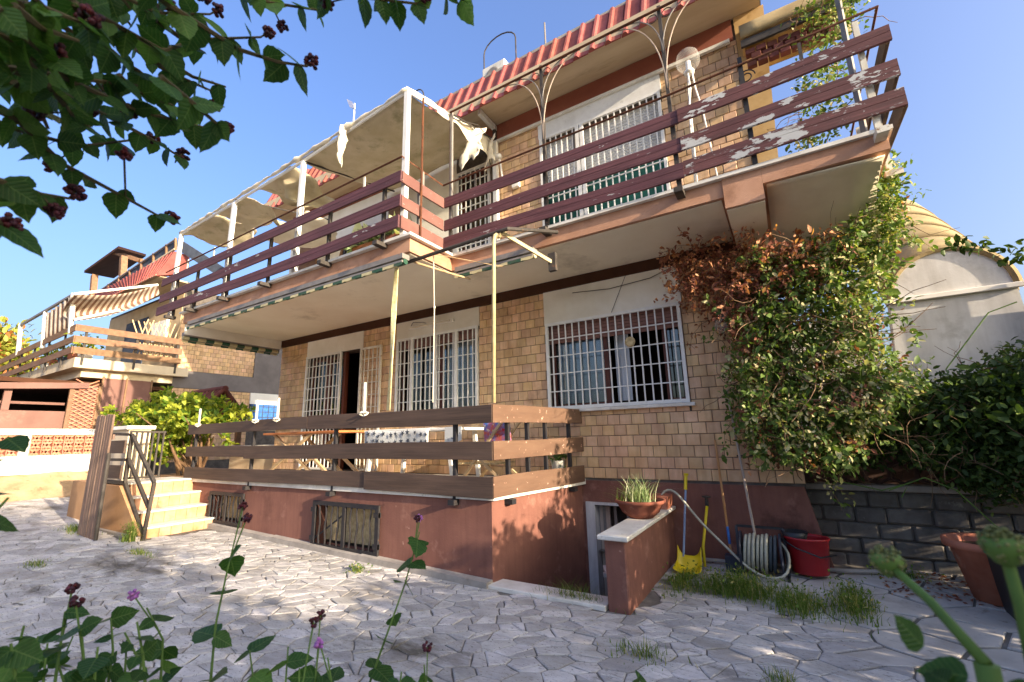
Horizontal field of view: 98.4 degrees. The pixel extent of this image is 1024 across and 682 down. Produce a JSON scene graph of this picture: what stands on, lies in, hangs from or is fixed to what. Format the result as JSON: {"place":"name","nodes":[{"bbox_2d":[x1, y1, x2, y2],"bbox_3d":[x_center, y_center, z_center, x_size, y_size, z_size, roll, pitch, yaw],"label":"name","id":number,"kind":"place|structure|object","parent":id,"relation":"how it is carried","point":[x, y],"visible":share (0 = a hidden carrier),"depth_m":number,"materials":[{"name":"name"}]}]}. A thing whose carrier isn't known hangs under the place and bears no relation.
{"place":"outdoors","nodes":[
{"label":"outdoors","id":0,"kind":"place"},
{"bbox_2d":[0,471,87,502],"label":"wall","id":1,"kind":"structure","parent":0,"point":[58,484],"depth_m":11.25,"materials":[{"name":"paint"}]},
{"bbox_2d":[0,429,94,475],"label":"breeze wall","id":2,"kind":"structure","parent":0,"point":[51,450],"depth_m":11.79,"materials":[{"name":"white paint"}]},
{"bbox_2d":[0,496,1023,681],"bbox_3d":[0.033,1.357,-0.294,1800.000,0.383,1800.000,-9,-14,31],"label":"patio ground","id":3,"kind":"structure","parent":0,"point":[284,594],"depth_m":3.75,"materials":[{"name":"stone"}]},
{"bbox_2d":[0,435,30,531],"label":"lantana shoot","id":4,"kind":"object","parent":3,"relation":"on","point":[18,443],"visible":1,"depth_m":0.55,"materials":[{"name":"green plant"}]},
{"bbox_2d":[0,316,48,376],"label":"autumn tree","id":5,"kind":"object","parent":3,"relation":"on","point":[8,340],"visible":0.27,"depth_m":19.43,"materials":[{"name":"yellow plant"}]},
{"bbox_2d":[22,558,52,567],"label":"weed clump","id":6,"kind":"object","parent":3,"relation":"on","point":[37,564],"visible":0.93,"depth_m":5.48,"materials":[{"name":"green plant"}]},
{"bbox_2d":[53,522,102,535],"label":"weed clump","id":7,"kind":"object","parent":3,"relation":"on","point":[75,529],"visible":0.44,"depth_m":7.37,"materials":[{"name":"green plant"}]},
{"bbox_2d":[0,582,183,681],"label":"lantana clump","id":8,"kind":"object","parent":3,"relation":"on","point":[26,658],"visible":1,"depth_m":0.70,"materials":[{"name":"green plant"}]},
{"bbox_2d":[77,414,114,540],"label":"slatted gate","id":9,"kind":"structure","parent":3,"relation":"on","point":[93,498],"depth_m":7.09,"materials":[{"name":"brown wood"}]},
{"bbox_2d":[107,426,155,479],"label":"gate pillar","id":10,"kind":"structure","parent":3,"relation":"on","point":[122,429],"depth_m":8.53,"materials":[{"name":"white paint"}]},
{"bbox_2d":[118,520,148,542],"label":"weed clump","id":11,"kind":"object","parent":3,"relation":"on","point":[131,532],"visible":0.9,"depth_m":6.68,"materials":[{"name":"green plant"}]},
{"bbox_2d":[123,547,157,558],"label":"weed clump","id":12,"kind":"object","parent":3,"relation":"on","point":[138,551],"visible":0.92,"depth_m":5.97,"materials":[{"name":"green plant"}]},
{"bbox_2d":[67,473,215,541],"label":"terrace stairs","id":13,"kind":"structure","parent":3,"relation":"on","point":[177,507],"depth_m":7.54,"materials":[{"name":"stone"}]},
{"bbox_2d":[107,433,156,540],"bbox_3d":[-6.496,2.366,7.420,2.165,1.676,0.072,-9,-14,31],"label":"stair railing","id":14,"kind":"object","parent":13,"relation":"on","point":[115,471],"visible":0.73,"depth_m":7.36,"materials":[{"name":"metal"}]},
{"bbox_2d":[123,431,165,478],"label":"iron gate","id":15,"kind":"structure","parent":13,"relation":"on","point":[150,453],"depth_m":8.06,"materials":[{"name":"metal"}]},
{"bbox_2d":[15,251,282,475],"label":"neighbor house","id":16,"kind":"structure","parent":3,"relation":"on","point":[248,379],"depth_m":15.74,"materials":[{"name":"brick"}]},
{"bbox_2d":[45,344,60,364],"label":"balcony plant","id":17,"kind":"object","parent":16,"relation":"on","point":[53,361],"visible":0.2,"depth_m":14.44,"materials":[{"name":"green plant"}]},
{"bbox_2d":[67,343,88,359],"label":"balcony plant","id":18,"kind":"object","parent":16,"relation":"on","point":[71,355],"visible":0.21,"depth_m":13.53,"materials":[{"name":"green plant"}]},
{"bbox_2d":[0,376,163,456],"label":"brown veranda","id":19,"kind":"object","parent":16,"relation":"attached to","point":[31,403],"visible":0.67,"depth_m":12.26,"materials":[{"name":"wood"}]},
{"bbox_2d":[62,379,100,434],"bbox_3d":[-12.416,2.098,12.724,0.100,1.982,0.670,-9,-14,31],"label":"lattice panel","id":20,"kind":"object","parent":19,"relation":"attached to","point":[81,409],"visible":0.75,"depth_m":12.76,"materials":[{"name":"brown wood"}]},
{"bbox_2d":[64,332,104,358],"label":"balcony plant","id":21,"kind":"object","parent":16,"relation":"on","point":[89,356],"visible":0.37,"depth_m":13.18,"materials":[{"name":"green plant"}]},
{"bbox_2d":[0,324,182,376],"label":"neighbor railing","id":22,"kind":"object","parent":16,"relation":"on","point":[134,356],"visible":0.9,"depth_m":13.72,"materials":[{"name":"brown wood"}]},
{"bbox_2d":[15,293,74,355],"bbox_3d":[-15.459,-0.402,14.548,6.075,1.450,0.105,-9,-14,31],"label":"striped curtain","id":23,"kind":"object","parent":22,"relation":"hanging from","point":[55,321],"visible":0.81,"depth_m":14.05,"materials":[{"name":"fabric"}]},
{"bbox_2d":[62,284,158,320],"bbox_3d":[-12.407,-1.251,13.675,1.195,1.701,2.200,-17,-20,51],"label":"striped awning","id":24,"kind":"object","parent":16,"relation":"attached to","point":[91,306],"visible":0.98,"depth_m":13.73,"materials":[{"name":"fabric"}]},
{"bbox_2d":[84,246,145,294],"bbox_3d":[-19.606,-3.040,21.850,8.417,3.469,2.100,-9,-14,31],"label":"roof shelter","id":25,"kind":"object","parent":16,"relation":"on","point":[118,261],"visible":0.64,"depth_m":20.96,"materials":[{"name":"brown wood"}]},
{"bbox_2d":[94,377,152,428],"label":"brown doors","id":26,"kind":"structure","parent":16,"relation":"attached to","point":[120,394],"depth_m":13.52,"materials":[{"name":"brown wood"}]},
{"bbox_2d":[98,378,125,426],"bbox_3d":[-12.080,2.410,13.205,0.060,2.560,0.530,-9,-14,31],"label":"door leaf","id":27,"kind":"structure","parent":26,"relation":"in","point":[113,389],"depth_m":13.37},
{"bbox_2d":[121,380,150,424],"bbox_3d":[-11.763,2.511,13.710,0.060,2.560,0.600,-9,-14,31],"label":"door leaf","id":28,"kind":"structure","parent":26,"relation":"in","point":[138,390],"depth_m":13.86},
{"bbox_2d":[132,319,180,363],"bbox_3d":[-11.609,0.006,14.418,0.040,1.359,1.428,-9,-14,31],"label":"diamond trellis","id":29,"kind":"object","parent":16,"relation":"attached to","point":[153,333],"visible":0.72,"depth_m":14.42,"materials":[{"name":"white wood"}]},
{"bbox_2d":[100,238,223,289],"bbox_3d":[-13.363,-2.312,16.222,9.589,1.990,0.464,-8,-14,28],"label":"roof netting","id":30,"kind":"object","parent":16,"relation":"on","point":[189,251],"visible":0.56,"depth_m":15.51,"materials":[{"name":"fabric"}]},
{"bbox_2d":[188,386,246,444],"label":"porch roof","id":31,"kind":"structure","parent":16,"relation":"attached to","point":[220,391],"depth_m":12.22,"materials":[{"name":"red tile"}]},
{"bbox_2d":[100,386,255,475],"bbox_3d":[-8.557,2.160,10.807,6.451,2.233,1.436,-9,-14,31],"label":"bushy shrub","id":32,"kind":"object","parent":3,"relation":"on","point":[171,415],"visible":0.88,"depth_m":9.89,"materials":[{"name":"green plant"}]},
{"bbox_2d":[192,502,252,681],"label":"lantana plant","id":33,"kind":"object","parent":3,"relation":"on","point":[232,564],"visible":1,"depth_m":0.86,"materials":[{"name":"green plant"}]},
{"bbox_2d":[0,0,473,257],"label":"overhead lantana","id":34,"kind":"object","parent":3,"relation":"on","point":[46,61],"visible":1,"depth_m":0.59,"materials":[{"name":"green plant"}]},
{"bbox_2d":[229,445,273,468],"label":"garden wall","id":35,"kind":"structure","parent":3,"relation":"on","point":[238,463],"depth_m":10.94,"materials":[{"name":"paint"}]},
{"bbox_2d":[343,561,372,575],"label":"weed clump","id":36,"kind":"object","parent":3,"relation":"on","point":[360,569],"visible":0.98,"depth_m":5.20,"materials":[{"name":"green plant"}]},
{"bbox_2d":[365,514,428,681],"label":"lantana plant","id":37,"kind":"object","parent":3,"relation":"on","point":[379,672],"visible":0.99,"depth_m":1.01,"materials":[{"name":"green plant"}]},
{"bbox_2d":[233,609,645,681],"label":"lantana clump","id":38,"kind":"object","parent":3,"relation":"on","point":[305,673],"visible":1,"depth_m":0.82,"materials":[{"name":"green plant"}]},
{"bbox_2d":[179,0,916,596],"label":"house","id":39,"kind":"structure","parent":3,"relation":"on","point":[649,394],"depth_m":6.49,"materials":[{"name":"brick"}]},
{"bbox_2d":[182,333,279,355],"bbox_3d":[-6.286,0.095,10.008,0.130,0.197,2.050,-9,-14,31],"label":"rolled awning","id":40,"kind":"object","parent":39,"relation":"attached to","point":[224,344],"visible":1,"depth_m":9.87,"materials":[{"name":"green fabric"}]},
{"bbox_2d":[186,253,408,329],"bbox_3d":[-3.948,-0.685,7.387,5.950,0.174,0.138,-9,-14,31],"label":"rolled awning","id":41,"kind":"object","parent":39,"relation":"attached to","point":[385,264],"visible":1,"depth_m":6.85,"materials":[{"name":"white fabric"}]},
{"bbox_2d":[298,247,316,269],"bbox_3d":[-5.016,-1.411,10.753,0.700,2.150,0.039,-9,-14,31],"label":"door leaf","id":42,"kind":"structure","parent":39,"relation":"in","point":[302,250],"depth_m":10.89,"materials":[{"name":"brown wood"}]},
{"bbox_2d":[263,430,366,470],"bbox_3d":[-3.724,2.103,8.272,2.200,0.790,0.712,-9,-14,31],"label":"folding table","id":43,"kind":"object","parent":39,"relation":"on","point":[309,434],"visible":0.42,"depth_m":8.10,"materials":[{"name":"orange wood"}]},
{"bbox_2d":[167,87,499,314],"bbox_3d":[-3.803,-2.150,8.884,7.360,2.764,2.384,-9,-14,31],"label":"canvas canopy","id":44,"kind":"object","parent":39,"relation":"on","point":[406,125],"visible":0.89,"depth_m":7.88,"materials":[{"name":"white fabric"}]},
{"bbox_2d":[347,100,355,120],"bbox_3d":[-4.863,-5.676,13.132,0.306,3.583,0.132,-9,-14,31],"label":"antenna","id":45,"kind":"object","parent":39,"relation":"on","point":[353,110],"visible":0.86,"depth_m":13.37,"materials":[{"name":"white metal"}]},
{"bbox_2d":[339,225,369,255],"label":"potted plant","id":46,"kind":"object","parent":39,"relation":"in","point":[342,252],"depth_m":10.13,"materials":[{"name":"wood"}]},
{"bbox_2d":[344,222,380,252],"bbox_3d":[-2.223,-1.507,6.911,0.816,0.817,0.771,-9,-14,31],"label":"planter","id":47,"kind":"object","parent":39,"relation":"on","point":[365,243],"visible":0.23,"depth_m":6.84,"materials":[{"name":"orange"}]},
{"bbox_2d":[183,404,584,505],"bbox_3d":[-2.635,1.860,7.427,7.417,1.136,1.962,-9,-14,31],"label":"terrace railing","id":48,"kind":"object","parent":39,"relation":"on","point":[455,485],"visible":0.98,"depth_m":5.76,"materials":[{"name":"brown wood"}]},
{"bbox_2d":[194,409,201,427],"bbox_3d":[-5.979,1.472,8.435,0.158,0.360,0.091,-9,-14,31],"label":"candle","id":49,"kind":"object","parent":48,"relation":"attached to","point":[199,419],"visible":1,"depth_m":8.46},
{"bbox_2d":[251,400,258,423],"bbox_3d":[-4.306,1.195,7.440,0.158,0.399,0.091,-9,-14,31],"label":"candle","id":50,"kind":"object","parent":48,"relation":"attached to","point":[256,413],"visible":1,"depth_m":7.46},
{"bbox_2d":[273,398,279,421],"bbox_3d":[-3.777,1.113,7.125,0.158,0.399,0.091,-9,-14,31],"label":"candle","id":51,"kind":"object","parent":48,"relation":"attached to","point":[278,408],"visible":1,"depth_m":7.14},
{"bbox_2d":[359,382,368,416],"bbox_3d":[-2.026,0.805,6.087,0.158,0.479,0.091,-9,-14,31],"label":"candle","id":52,"kind":"object","parent":48,"relation":"attached to","point":[364,411],"visible":1,"depth_m":6.11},
{"bbox_2d":[492,232,557,402],"bbox_3d":[0.174,-0.311,5.393,0.913,2.123,0.116,4,-13,-23],"label":"awning pole","id":53,"kind":"object","parent":48,"relation":"on","point":[551,259],"visible":0.94,"depth_m":5.35,"materials":[{"name":"metal"}]},
{"bbox_2d":[400,227,557,279],"bbox_3d":[-0.501,-1.152,5.951,2.242,0.358,0.676,-9,-14,31],"label":"awning bar","id":54,"kind":"object","parent":53,"relation":"attached to","point":[469,241],"visible":0.93,"depth_m":5.70,"materials":[{"name":"metal"}]},
{"bbox_2d":[386,267,398,410],"bbox_3d":[-1.587,-0.126,6.043,0.257,2.121,0.076,-5,-13,17],"label":"pole","id":55,"kind":"object","parent":54,"relation":"hanging from","point":[394,305],"visible":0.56,"depth_m":6.08,"materials":[{"name":"metal"}]},
{"bbox_2d":[432,256,435,401],"bbox_3d":[-1.024,-0.185,5.807,0.039,1.970,0.067,-3,-12,9],"label":"pull cord","id":56,"kind":"object","parent":54,"relation":"hanging from","point":[434,306],"visible":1,"depth_m":5.80,"materials":[{"name":"white fabric"}]},
{"bbox_2d":[454,246,536,277],"bbox_3d":[-0.250,-1.064,6.152,1.300,0.174,0.138,-9,-14,31],"label":"rolled awning","id":57,"kind":"object","parent":54,"relation":"attached to","point":[514,257],"visible":0.79,"depth_m":6.06,"materials":[{"name":"beige fabric"}]},
{"bbox_2d":[388,207,399,217],"bbox_3d":[-2.399,-1.814,9.190,0.550,2.150,0.039,-9,-14,31],"label":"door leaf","id":58,"kind":"structure","parent":39,"relation":"in","point":[397,210],"depth_m":9.43,"materials":[{"name":"brown wood"}]},
{"bbox_2d":[379,211,411,240],"bbox_3d":[-1.615,-1.629,6.571,0.832,0.685,0.691,-9,-14,31],"label":"planter","id":59,"kind":"object","parent":39,"relation":"on","point":[392,233],"visible":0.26,"depth_m":6.47,"materials":[{"name":"ceramic"}]},
{"bbox_2d":[364,427,483,476],"bbox_3d":[-1.361,1.762,6.909,1.900,0.754,0.800,-9,-14,31],"label":"white table","id":60,"kind":"object","parent":39,"relation":"on","point":[450,462],"visible":0.27,"depth_m":6.75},
{"bbox_2d":[365,426,461,442],"bbox_3d":[-1.364,1.528,6.815,1.950,0.350,0.638,-9,-14,31],"label":"star tablecloth","id":61,"kind":"object","parent":60,"relation":"on","point":[416,435],"visible":0.59,"depth_m":6.63,"materials":[{"name":"fabric"}]},
{"bbox_2d":[409,318,453,329],"bbox_3d":[-1.545,-0.356,8.326,1.100,0.137,0.093,-9,-14,31],"label":"tube light","id":62,"kind":"object","parent":39,"relation":"attached to","point":[411,327],"visible":1,"depth_m":8.31,"materials":[{"name":"beige plastic"}]},
{"bbox_2d":[458,423,519,476],"bbox_3d":[-0.286,1.528,6.071,0.781,0.825,0.490,-9,-14,31],"label":"deck chair","id":63,"kind":"object","parent":39,"relation":"on","point":[487,464],"visible":0.54,"depth_m":5.92,"materials":[{"name":"brown wood"}]},
{"bbox_2d":[483,423,510,441],"bbox_3d":[-0.204,1.173,5.899,0.441,0.494,0.031,-9,-14,31],"label":"picture board","id":64,"kind":"object","parent":63,"relation":"on","point":[499,435],"visible":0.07,"depth_m":5.90,"materials":[{"name":"multicoloured plastic"}]},
{"bbox_2d":[482,59,507,76],"bbox_3d":[-0.240,-5.167,8.789,0.530,0.450,0.515,-9,-14,31],"label":"roof box","id":65,"kind":"object","parent":39,"relation":"on","point":[494,66],"visible":0.27,"depth_m":8.59,"materials":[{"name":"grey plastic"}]},
{"bbox_2d":[483,31,516,68],"bbox_3d":[-0.246,-5.553,8.939,0.795,1.548,0.028,-9,-14,31],"label":"roof hoop","id":66,"kind":"object","parent":39,"relation":"on","point":[494,39],"visible":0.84,"depth_m":9.09,"materials":[{"name":"metal"}]},
{"bbox_2d":[496,153,519,188],"bbox_3d":[-0.070,-3.038,7.934,0.436,0.700,0.181,-4,-12,10],"label":"wall lamp","id":67,"kind":"object","parent":39,"relation":"attached to","point":[499,158],"visible":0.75,"depth_m":7.91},
{"bbox_2d":[155,5,907,319],"bbox_3d":[-1.494,-1.785,6.760,13.509,1.442,3.538,-4,-12,11],"label":"balcony railing","id":68,"kind":"object","parent":39,"relation":"attached to","point":[875,108],"visible":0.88,"depth_m":5.38,"materials":[{"name":"wood"}]},
{"bbox_2d":[548,454,566,468],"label":"potted plant","id":69,"kind":"object","parent":39,"relation":"on","point":[558,462],"visible":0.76,"depth_m":6.20,"materials":[{"name":"green plant"}]},
{"bbox_2d":[449,0,689,251],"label":"iron pergola","id":70,"kind":"object","parent":39,"relation":"attached to","point":[572,52],"visible":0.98,"depth_m":6.09,"materials":[{"name":"metal"}]},
{"bbox_2d":[572,263,678,309],"bbox_3d":[1.663,-0.725,6.415,1.702,0.557,0.027,-9,-14,31],"label":"sagging cable","id":71,"kind":"object","parent":39,"relation":"on","point":[621,285],"visible":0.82,"depth_m":6.48,"materials":[{"name":"black metal"}]},
{"bbox_2d":[625,337,634,346],"bbox_3d":[1.669,0.010,6.245,0.148,0.150,0.040,-9,-14,31],"label":"round ornament","id":72,"kind":"object","parent":39,"relation":"attached to","point":[629,341],"visible":1,"depth_m":6.23,"materials":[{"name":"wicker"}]},
{"bbox_2d":[684,60,717,181],"bbox_3d":[2.185,-2.657,5.272,0.278,1.931,0.279,2,-13,-13],"label":"clothes airer","id":73,"kind":"object","parent":39,"relation":"on","point":[689,71],"visible":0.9,"depth_m":5.32,"materials":[{"name":"white metal"}]},
{"bbox_2d":[737,57,757,161],"bbox_3d":[2.973,-2.658,5.406,0.192,1.960,0.050,-9,-14,31],"label":"scroll bracket","id":74,"kind":"object","parent":39,"relation":"on","point":[739,60],"visible":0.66,"depth_m":5.55,"materials":[{"name":"black metal"}]},
{"bbox_2d":[738,0,854,68],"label":"lattice screen","id":75,"kind":"object","parent":39,"relation":"attached to","point":[767,22],"visible":0.65,"depth_m":5.68,"materials":[{"name":"wood"}]},
{"bbox_2d":[653,149,959,517],"bbox_3d":[3.183,-0.068,4.935,3.114,3.860,1.786,-9,-14,31],"label":"climbing vine","id":76,"kind":"object","parent":39,"relation":"attached to","point":[817,276],"visible":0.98,"depth_m":4.67,"materials":[{"name":"green plant"}]},
{"bbox_2d":[834,0,867,132],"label":"corner post","id":77,"kind":"object","parent":39,"relation":"on","point":[849,60],"visible":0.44,"depth_m":4.58,"materials":[{"name":"grey metal"}]},
{"bbox_2d":[766,0,896,152],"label":"post vine","id":78,"kind":"object","parent":77,"relation":"attached to","point":[811,140],"visible":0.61,"depth_m":4.97,"materials":[{"name":"green plant"}]},
{"bbox_2d":[597,506,676,614],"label":"wall","id":79,"kind":"structure","parent":3,"relation":"on","point":[640,554],"depth_m":4.24,"materials":[{"name":"stone"}]},
{"bbox_2d":[602,472,670,518],"bbox_3d":[1.380,1.703,4.924,0.910,0.498,0.800,1,-12,-9],"label":"bowl planter","id":80,"kind":"object","parent":79,"relation":"on","point":[643,504],"visible":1,"depth_m":4.81,"materials":[{"name":"ceramic"}]},
{"bbox_2d":[649,493,672,509],"bbox_3d":[1.828,1.993,5.500,0.300,0.153,0.330,-9,-14,31],"label":"square planter","id":81,"kind":"object","parent":79,"relation":"on","point":[669,501],"visible":0.43,"depth_m":5.41,"materials":[{"name":"ceramic"}]},
{"bbox_2d":[596,636,697,670],"bbox_3d":[0.924,2.175,3.135,0.642,0.152,0.397,-20,-22,56],"label":"weed clump","id":82,"kind":"object","parent":3,"relation":"on","point":[638,651],"visible":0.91,"depth_m":3.16,"materials":[{"name":"green plant"}]},
{"bbox_2d":[652,562,703,603],"bbox_3d":[1.761,2.452,4.600,0.558,0.192,1.242,-9,-14,31],"label":"weed clump","id":83,"kind":"object","parent":3,"relation":"on","point":[674,582],"visible":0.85,"depth_m":4.52,"materials":[{"name":"green plant"}]},
{"bbox_2d":[673,473,701,573],"bbox_3d":[2.052,2.108,5.195,0.304,1.028,0.534,-9,-14,31],"label":"dustpan","id":84,"kind":"object","parent":3,"relation":"on","point":[683,559],"visible":0.77,"depth_m":5.08,"materials":[{"name":"yellow plastic"}]},
{"bbox_2d":[702,495,710,566],"bbox_3d":[2.283,2.222,5.187,0.282,0.755,0.097,10,-17,-42],"label":"pole","id":85,"kind":"object","parent":3,"relation":"on","point":[706,497],"visible":1,"depth_m":5.19,"materials":[{"name":"yellow plastic"}]},
{"bbox_2d":[661,489,790,579],"bbox_3d":[2.309,2.132,4.975,1.357,0.812,0.260,-10,-15,36],"label":"garden hose","id":86,"kind":"object","parent":3,"relation":"on","point":[785,574],"visible":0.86,"depth_m":4.76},
{"bbox_2d":[714,440,746,573],"bbox_3d":[2.528,1.879,5.139,0.213,1.422,0.343,-9,-14,31],"label":"broom","id":87,"kind":"object","parent":3,"relation":"on","point":[731,558],"visible":0.62,"depth_m":5.03,"materials":[{"name":"brown wood"}]},
{"bbox_2d":[726,390,768,570],"bbox_3d":[2.697,1.519,5.078,0.174,1.952,0.438,-5,-13,16],"label":"mop pole","id":88,"kind":"object","parent":3,"relation":"on","point":[745,486],"visible":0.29,"depth_m":5.02,"materials":[{"name":"black plastic"}]},
{"bbox_2d":[662,560,834,618],"bbox_3d":[2.184,2.334,4.350,1.647,0.297,0.842,-9,-14,31],"label":"weed clump","id":89,"kind":"object","parent":3,"relation":"on","point":[734,585],"visible":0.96,"depth_m":4.26,"materials":[{"name":"green plant"}]},
{"bbox_2d":[735,524,790,582],"bbox_3d":[2.695,2.273,4.774,0.485,0.475,0.420,-9,-14,31],"label":"hose reel","id":90,"kind":"object","parent":3,"relation":"on","point":[747,546],"visible":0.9,"depth_m":4.68,"materials":[{"name":"white plastic"}]},
{"bbox_2d":[759,663,801,681],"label":"weed clump","id":91,"kind":"object","parent":3,"relation":"on","point":[777,676],"visible":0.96,"depth_m":2.80,"materials":[{"name":"green plant"}]},
{"bbox_2d":[746,582,858,623],"bbox_3d":[2.561,2.251,3.860,0.702,0.254,0.733,2,-13,-16],"label":"weed clump","id":92,"kind":"object","parent":3,"relation":"on","point":[806,602],"visible":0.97,"depth_m":3.83,"materials":[{"name":"green plant"}]},
{"bbox_2d":[781,529,836,576],"bbox_3d":[3.102,2.216,4.628,0.412,0.400,0.414,2,-13,-14],"label":"bucket","id":93,"kind":"object","parent":3,"relation":"on","point":[810,555],"visible":0.99,"depth_m":4.53,"materials":[{"name":"red plastic"}]},
{"bbox_2d":[811,569,889,637],"bbox_3d":[2.959,2.228,3.876,0.605,0.267,1.265,-9,-14,31],"label":"weed clump","id":94,"kind":"object","parent":3,"relation":"on","point":[853,601],"visible":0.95,"depth_m":3.78,"materials":[{"name":"green plant"}]},
{"bbox_2d":[866,562,945,584],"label":"weed clump","id":95,"kind":"object","parent":3,"relation":"on","point":[911,574],"visible":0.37,"depth_m":4.43,"materials":[{"name":"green plant"}]},
{"bbox_2d":[789,199,1023,429],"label":"stair vault","id":96,"kind":"object","parent":3,"relation":"on","point":[970,292],"visible":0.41,"depth_m":6.33,"materials":[{"name":"white paint"}]},
{"bbox_2d":[813,447,1008,486],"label":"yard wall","id":97,"kind":"structure","parent":3,"relation":"on","point":[878,473],"depth_m":5.70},
{"bbox_2d":[806,482,1023,575],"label":"block wall","id":98,"kind":"structure","parent":3,"relation":"on","point":[911,525],"depth_m":4.75,"materials":[{"name":"concrete"}]},
{"bbox_2d":[804,424,1023,486],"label":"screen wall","id":99,"kind":"structure","parent":98,"relation":"on","point":[916,471],"depth_m":4.93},
{"bbox_2d":[807,234,1023,526],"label":"ivy hedge","id":100,"kind":"object","parent":98,"relation":"on","point":[974,421],"visible":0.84,"depth_m":4.29,"materials":[{"name":"green plant"}]},
{"bbox_2d":[880,572,998,606],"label":"fallen leaves","id":101,"kind":"object","parent":3,"relation":"on","point":[938,584],"visible":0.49,"depth_m":4.18,"materials":[{"name":"brown plant"}]},
{"bbox_2d":[868,524,1023,681],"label":"flower buds","id":102,"kind":"object","parent":3,"relation":"on","point":[1003,547],"visible":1,"depth_m":0.26,"materials":[{"name":"green plant"}]},
{"bbox_2d":[940,532,1003,606],"bbox_3d":[4.262,2.008,3.867,0.670,0.490,0.670,-9,-14,31],"label":"terracotta pot","id":103,"kind":"object","parent":3,"relation":"on","point":[970,556],"visible":0.4,"depth_m":3.83,"materials":[{"name":"ceramic"}]},
{"bbox_2d":[984,552,1023,619],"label":"black planter","id":104,"kind":"object","parent":3,"relation":"on","point":[1000,579],"visible":0.33,"depth_m":3.57,"materials":[{"name":"plastic"}]},
{"bbox_2d":[0,0,1023,594],"label":"sky","id":105,"kind":"structure","parent":0,"point":[961,62],"materials":[{"name":"blue"}]},
{"bbox_2d":[488,579,608,611],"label":"stairwell floor","id":106,"kind":"structure","parent":0,"point":[511,586],"depth_m":4.36,"materials":[{"name":"stone"}]},
{"bbox_2d":[530,576,635,613],"bbox_3d":[0.630,2.357,4.162,1.096,0.246,0.595,-9,-14,31],"label":"weed clump","id":107,"kind":"object","parent":106,"relation":"on","point":[573,594],"visible":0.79,"depth_m":4.24,"materials":[{"name":"green plant"}]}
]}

